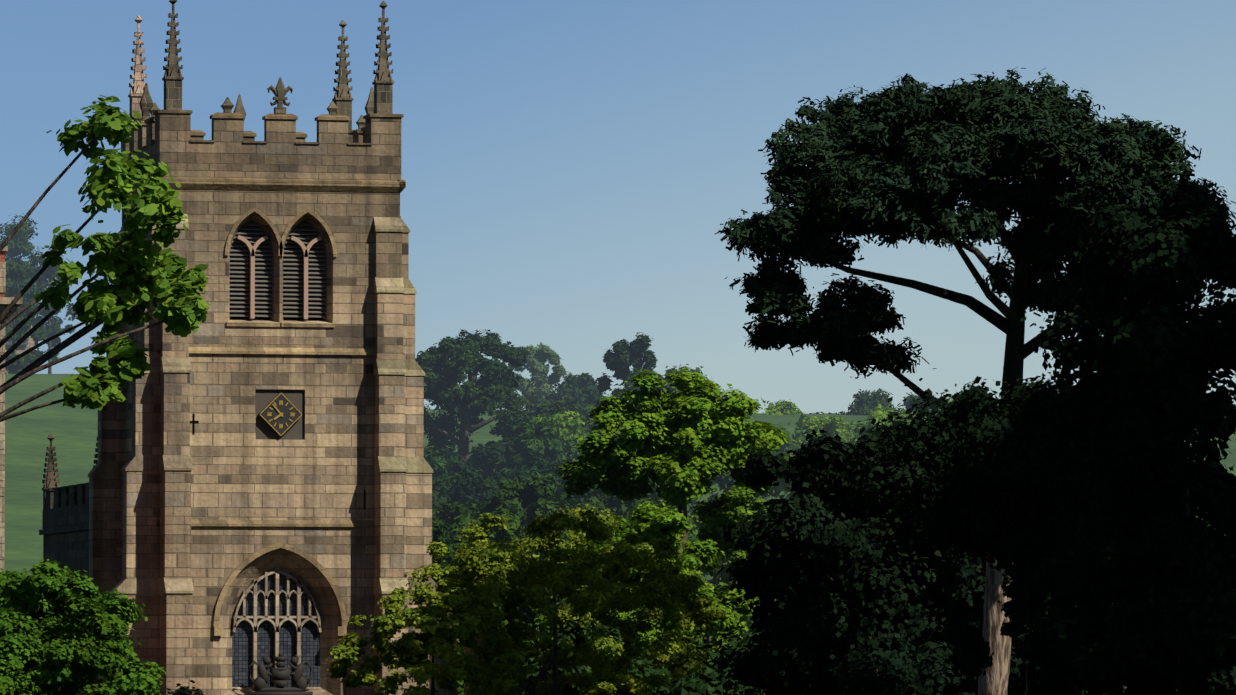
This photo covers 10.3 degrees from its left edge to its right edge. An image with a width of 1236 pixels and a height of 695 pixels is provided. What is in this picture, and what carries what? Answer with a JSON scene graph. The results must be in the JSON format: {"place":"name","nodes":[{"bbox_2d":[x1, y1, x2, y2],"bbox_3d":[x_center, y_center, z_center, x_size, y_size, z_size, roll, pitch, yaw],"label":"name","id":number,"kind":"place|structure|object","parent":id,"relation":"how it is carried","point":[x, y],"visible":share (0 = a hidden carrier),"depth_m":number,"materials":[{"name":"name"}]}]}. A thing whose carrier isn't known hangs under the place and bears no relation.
{"place":"outdoors","nodes":[
{"label":"outdoors","id":0,"kind":"place"},
{"bbox_2d":[0,251,4,559],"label":"quoins","id":1,"kind":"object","parent":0,"point":[2,256],"depth_m":184.11,"materials":[{"name":"beige stone"}]},
{"bbox_2d":[0,246,22,571],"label":"stone dressings","id":2,"kind":"structure","parent":1,"relation":"on","point":[5,302],"depth_m":183.89,"materials":[{"name":"beige stone"}]},
{"bbox_2d":[0,0,1235,413],"label":"sky","id":3,"kind":"structure","parent":0,"point":[571,170],"materials":[{"name":"blue"}]},
{"bbox_2d":[4,374,1235,687],"bbox_3d":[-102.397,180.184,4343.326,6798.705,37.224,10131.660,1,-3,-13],"label":"terrain","id":4,"kind":"structure","parent":0,"point":[72,432],"depth_m":616.91,"materials":[{"name":"green plant"}]},
{"bbox_2d":[6,278,20,354],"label":"tree trunk","id":5,"kind":"object","parent":4,"relation":"on","point":[13,343],"visible":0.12,"depth_m":766.85,"materials":[{"name":"brown plant"}]},
{"bbox_2d":[5,259,39,316],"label":"tree leaves","id":6,"kind":"object","parent":5,"relation":"attached to","point":[9,282],"visible":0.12,"depth_m":875.92,"materials":[{"name":"green plant"}]},
{"bbox_2d":[5,325,34,373],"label":"hill house walls","id":7,"kind":"structure","parent":4,"relation":"on","point":[20,349],"depth_m":796.74,"materials":[{"name":"beige stone"}]},
{"bbox_2d":[5,319,35,344],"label":"hill house roof","id":8,"kind":"structure","parent":7,"relation":"on","point":[10,343],"depth_m":796.68,"materials":[{"name":"grey"}]},
{"bbox_2d":[4,262,46,373],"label":"tree leaves","id":9,"kind":"object","parent":4,"relation":"on","point":[17,271],"visible":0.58,"depth_m":766.22,"materials":[{"name":"green plant"}]},
{"bbox_2d":[40,263,55,373],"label":"tree trunk","id":10,"kind":"object","parent":4,"relation":"on","point":[49,348],"visible":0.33,"depth_m":876.55,"materials":[{"name":"brown plant"}]},
{"bbox_2d":[23,247,77,360],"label":"tree leaves","id":11,"kind":"object","parent":10,"relation":"attached to","point":[55,326],"visible":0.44,"depth_m":876.65,"materials":[{"name":"green plant"}]},
{"bbox_2d":[42,485,88,692],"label":"church nave","id":12,"kind":"structure","parent":4,"relation":"on","point":[65,507],"depth_m":208.08,"materials":[{"name":"stone"}]},
{"bbox_2d":[39,482,88,534],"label":"string courses","id":13,"kind":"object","parent":12,"relation":"attached to","point":[64,529],"depth_m":208.30,"materials":[{"name":"stone"}]},
{"bbox_2d":[42,427,97,509],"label":"pinnacles","id":14,"kind":"object","parent":12,"relation":"on","point":[49,481],"visible":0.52,"depth_m":212.97,"materials":[{"name":"grey stone"}]},
{"bbox_2d":[0,556,165,694],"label":"round tree","id":15,"kind":"object","parent":4,"relation":"on","point":[49,641],"depth_m":161.61,"materials":[{"name":"green plant"}]},
{"bbox_2d":[0,94,210,421],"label":"tree","id":16,"kind":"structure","parent":4,"relation":"on","point":[126,295],"depth_m":82.90,"materials":[{"name":"green plant"}]},
{"bbox_2d":[162,676,203,694],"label":"yew shrub","id":17,"kind":"object","parent":4,"relation":"on","point":[184,690],"visible":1,"depth_m":186.98,"materials":[{"name":"green plant"}]},
{"bbox_2d":[122,177,399,694],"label":"church tower","id":18,"kind":"structure","parent":4,"relation":"on","point":[323,470],"depth_m":197.33,"materials":[{"name":"stone"}]},
{"bbox_2d":[78,229,438,694],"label":"buttresses","id":19,"kind":"structure","parent":18,"relation":"attached to","point":[128,538],"depth_m":196.82,"materials":[{"name":"beige stone"}]},
{"bbox_2d":[121,113,400,185],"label":"battlement parapet","id":20,"kind":"structure","parent":18,"relation":"on","point":[280,153],"depth_m":197.62,"materials":[{"name":"beige stone"}]},
{"bbox_2d":[128,16,147,120],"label":"pinnacle","id":21,"kind":"object","parent":20,"relation":"on","point":[137,84],"visible":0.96,"depth_m":203.28,"materials":[{"name":"beige stone"}]},
{"bbox_2d":[133,0,393,130],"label":"pinnacles","id":22,"kind":"object","parent":20,"relation":"on","point":[380,99],"visible":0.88,"depth_m":198.60,"materials":[{"name":"brown stone"}]},
{"bbox_2d":[88,214,437,594],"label":"buttress weatherings","id":23,"kind":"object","parent":18,"relation":"attached to","point":[152,585],"depth_m":197.00,"materials":[{"name":"beige stone"}]},
{"bbox_2d":[121,110,405,635],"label":"stone mouldings","id":24,"kind":"object","parent":18,"relation":"attached to","point":[287,184],"visible":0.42,"depth_m":197.30,"materials":[{"name":"beige stone"}]},
{"bbox_2d":[232,573,319,686],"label":"window glass","id":25,"kind":"object","parent":18,"relation":"attached to","point":[242,647],"visible":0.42,"depth_m":197.54,"materials":[{"name":"grey glass"}]},
{"bbox_2d":[230,226,322,319],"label":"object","id":26,"kind":"object","parent":18,"relation":"on","point":[299,318],"visible":0.04,"depth_m":198.03,"materials":[{"name":"black"}]},
{"bbox_2d":[232,568,321,686],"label":"tracery window","id":27,"kind":"structure","parent":18,"relation":"attached to","point":[277,624],"depth_m":197.39,"materials":[{"name":"stone"}]},
{"bbox_2d":[229,222,326,317],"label":"louvres","id":28,"kind":"object","parent":18,"relation":"attached to","point":[266,302],"visible":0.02,"depth_m":197.82,"materials":[{"name":"grey wood"}]},
{"bbox_2d":[237,235,320,318],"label":"window mullions","id":29,"kind":"object","parent":18,"relation":"attached to","point":[253,248],"visible":0.52,"depth_m":197.61,"materials":[{"name":"beige stone"}]},
{"bbox_2d":[258,392,300,436],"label":"clock face","id":30,"kind":"object","parent":18,"relation":"on","point":[285,411],"visible":0.64,"depth_m":197.15},
{"bbox_2d":[259,393,302,435],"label":"clock markings","id":31,"kind":"object","parent":30,"relation":"attached to","point":[280,413],"visible":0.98,"depth_m":197.11,"materials":[{"name":"gold metal"}]},
{"bbox_2d":[256,390,303,439],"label":"clock recess","id":32,"kind":"object","parent":18,"relation":"attached to","point":[264,429],"visible":0.43,"depth_m":197.32,"materials":[{"name":"brown stone"}]},
{"bbox_2d":[248,652,312,694],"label":"statue","id":33,"kind":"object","parent":18,"relation":"attached to","point":[280,674],"depth_m":196.67,"materials":[{"name":"black stone"}]},
{"bbox_2d":[328,586,536,694],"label":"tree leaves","id":34,"kind":"object","parent":4,"relation":"on","point":[407,649],"visible":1,"depth_m":183.50,"materials":[{"name":"green plant"}]},
{"bbox_2d":[431,654,434,694],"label":"post","id":35,"kind":"object","parent":4,"relation":"on","point":[432,686],"visible":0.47,"depth_m":184.12,"materials":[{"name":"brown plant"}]},
{"bbox_2d":[424,445,448,480],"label":"leaves","id":36,"kind":"object","parent":4,"relation":"on","point":[435,460],"visible":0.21,"depth_m":542.06,"materials":[{"name":"green plant"}]},
{"bbox_2d":[432,472,450,523],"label":"tree leaves","id":37,"kind":"object","parent":4,"relation":"on","point":[439,489],"visible":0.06,"depth_m":506.86,"materials":[{"name":"green plant"}]},
{"bbox_2d":[426,586,456,694],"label":"gate pier","id":38,"kind":"structure","parent":4,"relation":"on","point":[439,690],"depth_m":191.15,"materials":[{"name":"stone"}]},
{"bbox_2d":[435,473,457,524],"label":"leaves","id":39,"kind":"object","parent":4,"relation":"on","point":[449,478],"depth_m":517.74,"materials":[{"name":"green plant"}]},
{"bbox_2d":[432,518,463,578],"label":"tree leaves","id":40,"kind":"object","parent":4,"relation":"on","point":[439,532],"visible":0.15,"depth_m":319.49,"materials":[{"name":"green plant"}]},
{"bbox_2d":[424,446,472,477],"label":"leaves","id":41,"kind":"object","parent":4,"relation":"on","point":[453,458],"visible":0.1,"depth_m":571.73,"materials":[{"name":"green plant"}]},
{"bbox_2d":[432,500,480,541],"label":"tree leaves","id":42,"kind":"object","parent":4,"relation":"on","point":[465,509],"depth_m":419.81,"materials":[{"name":"green plant"}]},
{"bbox_2d":[432,565,507,690],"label":"tree leaves","id":43,"kind":"object","parent":4,"relation":"on","point":[443,577],"depth_m":268.84,"materials":[{"name":"green plant"}]},
{"bbox_2d":[415,329,536,469],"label":"tree","id":44,"kind":"object","parent":4,"relation":"on","point":[494,390],"depth_m":596.44,"materials":[{"name":"green plant"}]},
{"bbox_2d":[442,467,509,529],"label":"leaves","id":45,"kind":"object","parent":4,"relation":"on","point":[476,486],"visible":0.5,"depth_m":496.81,"materials":[{"name":"green plant"}]},
{"bbox_2d":[464,602,494,694],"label":"tree","id":46,"kind":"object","parent":4,"relation":"on","point":[469,651],"depth_m":190.72,"materials":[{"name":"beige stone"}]},
{"bbox_2d":[448,499,545,557],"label":"tree leaves","id":47,"kind":"object","parent":4,"relation":"on","point":[514,529],"depth_m":340.73,"materials":[{"name":"green plant"}]},
{"bbox_2d":[472,437,525,477],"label":"leaves","id":48,"kind":"object","parent":4,"relation":"on","point":[490,455],"depth_m":581.86,"materials":[{"name":"green plant"}]},
{"bbox_2d":[457,599,552,694],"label":"tree leaves","id":49,"kind":"object","parent":4,"relation":"on","point":[460,689],"visible":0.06,"depth_m":237.59,"materials":[{"name":"green plant"}]},
{"bbox_2d":[476,470,580,558],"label":"tree leaves","id":50,"kind":"object","parent":4,"relation":"on","point":[527,500],"depth_m":402.60,"materials":[{"name":"green plant"}]},
{"bbox_2d":[493,417,575,477],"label":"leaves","id":51,"kind":"object","parent":4,"relation":"on","point":[551,446],"depth_m":557.33,"materials":[{"name":"green plant"}]},
{"bbox_2d":[496,574,574,694],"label":"tree leaves","id":52,"kind":"object","parent":4,"relation":"on","point":[527,610],"depth_m":272.89,"materials":[{"name":"green plant"}]},
{"bbox_2d":[508,342,572,408],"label":"leaves","id":53,"kind":"object","parent":4,"relation":"on","point":[535,367],"depth_m":836.36,"materials":[{"name":"green plant"}]},
{"bbox_2d":[498,448,597,538],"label":"tree leaves","id":54,"kind":"object","parent":4,"relation":"on","point":[543,469],"visible":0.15,"depth_m":509.07,"materials":[{"name":"green plant"}]},
{"bbox_2d":[378,503,728,694],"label":"tree leaves","id":55,"kind":"object","parent":4,"relation":"on","point":[486,572],"visible":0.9,"depth_m":187.38,"materials":[{"name":"green plant"}]},
{"bbox_2d":[524,585,588,694],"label":"tree trunk","id":56,"kind":"object","parent":4,"relation":"on","point":[555,688],"visible":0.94,"depth_m":188.08,"materials":[{"name":"brown plant"}]},
{"bbox_2d":[522,382,595,410],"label":"tree leaves","id":57,"kind":"object","parent":4,"relation":"on","point":[535,398],"visible":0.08,"depth_m":751.52,"materials":[{"name":"green plant"}]},
{"bbox_2d":[529,400,590,458],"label":"tree","id":58,"kind":"object","parent":4,"relation":"on","point":[545,410],"visible":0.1,"depth_m":617.48,"materials":[{"name":"green plant"}]},
{"bbox_2d":[533,407,588,459],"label":"tree leaves","id":59,"kind":"object","parent":4,"relation":"on","point":[569,431],"visible":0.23,"depth_m":601.80,"materials":[{"name":"green plant"}]},
{"bbox_2d":[541,508,615,584],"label":"tree leaves","id":60,"kind":"object","parent":4,"relation":"on","point":[567,537],"depth_m":341.82,"materials":[{"name":"green plant"}]},
{"bbox_2d":[563,373,603,406],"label":"tree","id":61,"kind":"object","parent":4,"relation":"on","point":[583,383],"visible":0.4,"depth_m":757.12,"materials":[{"name":"green plant"}]},
{"bbox_2d":[516,613,666,694],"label":"tree leaves","id":62,"kind":"object","parent":4,"relation":"on","point":[575,634],"depth_m":222.06,"materials":[{"name":"green plant"}]},
{"bbox_2d":[572,404,615,456],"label":"tree","id":63,"kind":"object","parent":4,"relation":"on","point":[588,411],"visible":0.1,"depth_m":627.38,"materials":[{"name":"green plant"}]},
{"bbox_2d":[560,480,665,533],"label":"tree leaves","id":64,"kind":"object","parent":4,"relation":"on","point":[602,501],"depth_m":420.84,"materials":[{"name":"green plant"}]},
{"bbox_2d":[594,332,669,409],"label":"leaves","id":65,"kind":"object","parent":4,"relation":"on","point":[621,357],"depth_m":647.67,"materials":[{"name":"green plant"}]},
{"bbox_2d":[522,502,747,694],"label":"tree","id":66,"kind":"object","parent":4,"relation":"on","point":[653,522],"depth_m":247.60,"materials":[{"name":"green plant"}]},
{"bbox_2d":[635,477,706,536],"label":"tree leaves","id":67,"kind":"object","parent":4,"relation":"on","point":[692,516],"depth_m":473.70,"materials":[{"name":"green plant"}]},
{"bbox_2d":[622,502,720,592],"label":"tree leaves","id":68,"kind":"object","parent":4,"relation":"on","point":[691,537],"depth_m":338.32,"materials":[{"name":"green plant"}]},
{"bbox_2d":[551,364,792,694],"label":"tree","id":69,"kind":"object","parent":4,"relation":"on","point":[682,447],"depth_m":258.79,"materials":[{"name":"green plant"}]},
{"bbox_2d":[618,570,743,649],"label":"tree leaves","id":70,"kind":"object","parent":4,"relation":"on","point":[698,573],"visible":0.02,"depth_m":283.94,"materials":[{"name":"green plant"}]},
{"bbox_2d":[665,364,722,396],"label":"leaves","id":71,"kind":"object","parent":4,"relation":"on","point":[697,369],"visible":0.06,"depth_m":737.97,"materials":[{"name":"green plant"}]},
{"bbox_2d":[694,505,771,635],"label":"tree leaves","id":72,"kind":"object","parent":4,"relation":"on","point":[712,581],"depth_m":415.45,"materials":[{"name":"green plant"}]},
{"bbox_2d":[688,500,778,641],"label":"tree leaves","id":73,"kind":"object","parent":4,"relation":"on","point":[697,522],"depth_m":341.46,"materials":[{"name":"green plant"}]},
{"bbox_2d":[689,448,780,617],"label":"tree leaves","id":74,"kind":"object","parent":4,"relation":"on","point":[727,479],"depth_m":474.28,"materials":[{"name":"green plant"}]},
{"bbox_2d":[746,415,800,458],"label":"tree leaves","id":75,"kind":"object","parent":4,"relation":"on","point":[786,447],"visible":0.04,"depth_m":626.32,"materials":[{"name":"green plant"}]},
{"bbox_2d":[766,489,791,520],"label":"tree leaves","id":76,"kind":"object","parent":4,"relation":"on","point":[787,496],"depth_m":399.39,"materials":[{"name":"green plant"}]},
{"bbox_2d":[772,449,794,497],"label":"tree leaves","id":77,"kind":"object","parent":4,"relation":"on","point":[781,486],"depth_m":474.21,"materials":[{"name":"green plant"}]},
{"bbox_2d":[762,399,805,414],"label":"tree leaves","id":78,"kind":"object","parent":4,"relation":"on","point":[784,407],"visible":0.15,"depth_m":725.48,"materials":[{"name":"green plant"}]},
{"bbox_2d":[715,423,867,694],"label":"tree leaves","id":79,"kind":"object","parent":4,"relation":"on","point":[769,468],"visible":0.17,"depth_m":233.42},
{"bbox_2d":[788,413,852,447],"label":"tree leaves","id":80,"kind":"object","parent":4,"relation":"on","point":[829,424],"depth_m":633.55,"materials":[{"name":"green plant"}]},
{"bbox_2d":[809,412,836,413],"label":"tree leaves","id":81,"kind":"object","parent":4,"relation":"on","point":[822,413],"depth_m":735.24,"materials":[{"name":"green plant"}]},
{"bbox_2d":[837,388,899,415],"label":"tree leaves","id":82,"kind":"object","parent":4,"relation":"on","point":[864,402],"visible":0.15,"depth_m":728.50,"materials":[{"name":"green plant"}]},
{"bbox_2d":[724,413,1022,694],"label":"tree","id":83,"kind":"object","parent":4,"relation":"on","point":[884,573],"depth_m":212.12,"materials":[{"name":"green plant"}]},
{"bbox_2d":[839,404,924,444],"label":"tree leaves","id":84,"kind":"object","parent":4,"relation":"on","point":[880,414],"depth_m":627.66,"materials":[{"name":"green plant"}]},
{"bbox_2d":[903,392,937,415],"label":"tree leaves","id":85,"kind":"object","parent":4,"relation":"on","point":[908,403],"depth_m":733.82,"materials":[{"name":"green plant"}]},
{"bbox_2d":[926,385,970,421],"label":"tree leaves","id":86,"kind":"object","parent":4,"relation":"on","point":[950,400],"depth_m":683.94,"materials":[{"name":"green plant"}]},
{"bbox_2d":[942,602,993,694],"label":"spray leaves","id":87,"kind":"object","parent":4,"relation":"on","point":[972,662],"depth_m":173.30,"materials":[{"name":"green plant"}]},
{"bbox_2d":[715,67,1235,409],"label":"scots pine","id":88,"kind":"object","parent":4,"relation":"on","point":[897,163],"depth_m":172.49,"materials":[{"name":"green plant"}]},
{"bbox_2d":[831,368,1124,694],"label":"tree","id":89,"kind":"object","parent":4,"relation":"on","point":[977,597],"depth_m":236.42,"materials":[{"name":"green plant"}]},
{"bbox_2d":[977,549,1012,694],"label":"tree trunk","id":90,"kind":"object","parent":4,"relation":"on","point":[994,680],"visible":0.52,"depth_m":176.07,"materials":[{"name":"brown wood"}]},
{"bbox_2d":[836,367,1189,694],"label":"tree","id":91,"kind":"object","parent":4,"relation":"on","point":[999,493],"depth_m":165.17,"materials":[{"name":"green plant"}]},
{"bbox_2d":[1017,189,1235,694],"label":"tree","id":92,"kind":"object","parent":4,"relation":"on","point":[1145,400],"depth_m":147.43,"materials":[{"name":"green plant"}]},
{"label":"tree trunk","id":93,"kind":"object","parent":4,"relation":"on","visible":0},
{"bbox_2d":[0,213,40,314],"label":"tree leaves","id":94,"kind":"object","parent":93,"relation":"attached to","point":[23,246],"visible":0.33,"depth_m":895.76,"materials":[{"name":"green plant"}]},
{"bbox_2d":[650,616,769,694],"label":"tree leaves","id":95,"kind":"object","parent":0,"point":[711,680],"depth_m":231.21,"materials":[{"name":"green plant"}]},
{"bbox_2d":[936,377,1232,694],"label":"tree leaves","id":96,"kind":"object","parent":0,"point":[972,621],"depth_m":220.04,"materials":[{"name":"green plant"}]},
{"bbox_2d":[1025,388,1235,694],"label":"tree leaves","id":97,"kind":"object","parent":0,"point":[1069,636],"depth_m":158.12,"materials":[{"name":"green plant"}]}
]}

